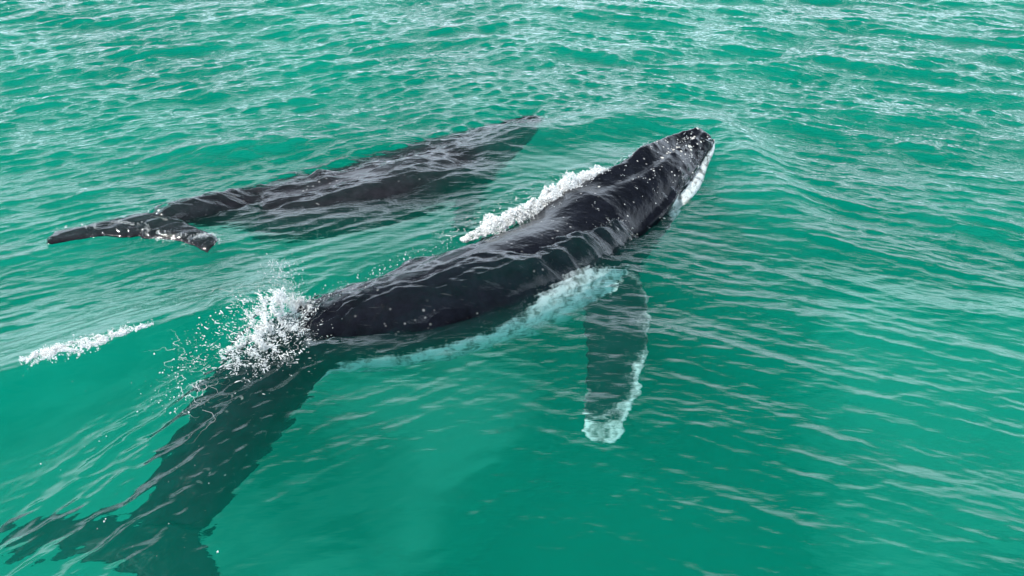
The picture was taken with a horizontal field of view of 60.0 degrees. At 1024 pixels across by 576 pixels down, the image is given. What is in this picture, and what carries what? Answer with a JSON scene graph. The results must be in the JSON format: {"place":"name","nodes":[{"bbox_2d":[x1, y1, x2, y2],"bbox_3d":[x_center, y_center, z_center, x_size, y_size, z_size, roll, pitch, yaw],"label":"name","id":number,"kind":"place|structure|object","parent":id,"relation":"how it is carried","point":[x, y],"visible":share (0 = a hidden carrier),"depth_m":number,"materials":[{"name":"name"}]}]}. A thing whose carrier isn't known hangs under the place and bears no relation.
{"place":"outdoors","nodes":[
{"label":"outdoors","id":0,"kind":"place"},
{"bbox_2d":[0,0,1023,575],"bbox_3d":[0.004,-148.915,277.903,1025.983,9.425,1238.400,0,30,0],"label":"water","id":1,"kind":"structure","parent":0,"point":[786,338],"depth_m":11.20,"materials":[{"name":"teal liquid"}]},
{"bbox_2d":[18,319,153,375],"bbox_3d":[-4.633,0.585,9.668,1.405,0.126,0.408,-23,37,-34],"label":"foam","id":2,"kind":"object","parent":1,"relation":"on","point":[47,352],"visible":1,"depth_m":9.60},
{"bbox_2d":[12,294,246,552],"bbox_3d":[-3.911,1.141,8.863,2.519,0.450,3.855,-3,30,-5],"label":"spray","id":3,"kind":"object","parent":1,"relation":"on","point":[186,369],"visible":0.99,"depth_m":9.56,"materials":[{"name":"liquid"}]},
{"bbox_2d":[56,220,224,248],"bbox_3d":[-5.199,-0.761,12.502,2.516,0.206,0.515,2,30,3],"label":"foam","id":4,"kind":"object","parent":1,"relation":"on","point":[204,234],"visible":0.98,"depth_m":12.52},
{"bbox_2d":[155,276,309,427],"bbox_3d":[-3.102,0.465,9.901,1.687,0.570,3.253,8,31,14],"label":"splash","id":5,"kind":"object","parent":1,"relation":"on","point":[234,358],"visible":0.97,"depth_m":9.66,"materials":[{"name":"white liquid"}]},
{"bbox_2d":[181,286,331,393],"bbox_3d":[-2.759,0.464,10.018,1.483,0.664,2.246,11,32,18],"label":"splash","id":6,"kind":"object","parent":1,"relation":"on","point":[280,300],"visible":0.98,"depth_m":10.10,"materials":[{"name":"white liquid"}]},
{"bbox_2d":[257,253,309,301],"bbox_3d":[-2.816,-0.066,10.799,0.651,0.640,0.556,0,30,0],"label":"spray","id":7,"kind":"object","parent":1,"relation":"on","point":[284,276],"visible":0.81,"depth_m":10.74,"materials":[{"name":"liquid"}]},
{"bbox_2d":[46,119,521,252],"bbox_3d":[-2.577,-0.884,15.260,3.553,2.691,8.910,20,35,30],"label":"humpback whale","id":8,"kind":"object","parent":1,"relation":"on","point":[354,175],"visible":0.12,"depth_m":14.32},
{"bbox_2d":[301,240,456,310],"bbox_3d":[-1.655,-0.247,11.581,0.353,0.329,2.669,23,37,34],"label":"spray","id":9,"kind":"object","parent":1,"relation":"on","point":[380,269],"visible":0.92,"depth_m":11.51,"materials":[{"name":"liquid"}]},
{"bbox_2d":[431,169,575,241],"bbox_3d":[-0.097,-1.384,13.788,0.624,0.060,3.306,23,37,34],"label":"foam","id":10,"kind":"object","parent":1,"relation":"on","point":[494,209],"visible":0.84,"depth_m":13.55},
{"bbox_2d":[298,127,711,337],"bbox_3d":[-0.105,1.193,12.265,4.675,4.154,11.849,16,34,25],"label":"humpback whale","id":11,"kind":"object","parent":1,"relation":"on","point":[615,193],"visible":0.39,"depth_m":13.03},
{"bbox_2d":[527,132,693,234],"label":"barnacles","id":12,"kind":"object","parent":11,"relation":"on","point":[647,182],"visible":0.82,"depth_m":13.70},
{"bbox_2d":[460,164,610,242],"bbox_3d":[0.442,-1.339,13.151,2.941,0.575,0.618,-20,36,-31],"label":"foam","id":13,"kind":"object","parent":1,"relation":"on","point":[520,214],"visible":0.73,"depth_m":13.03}
]}

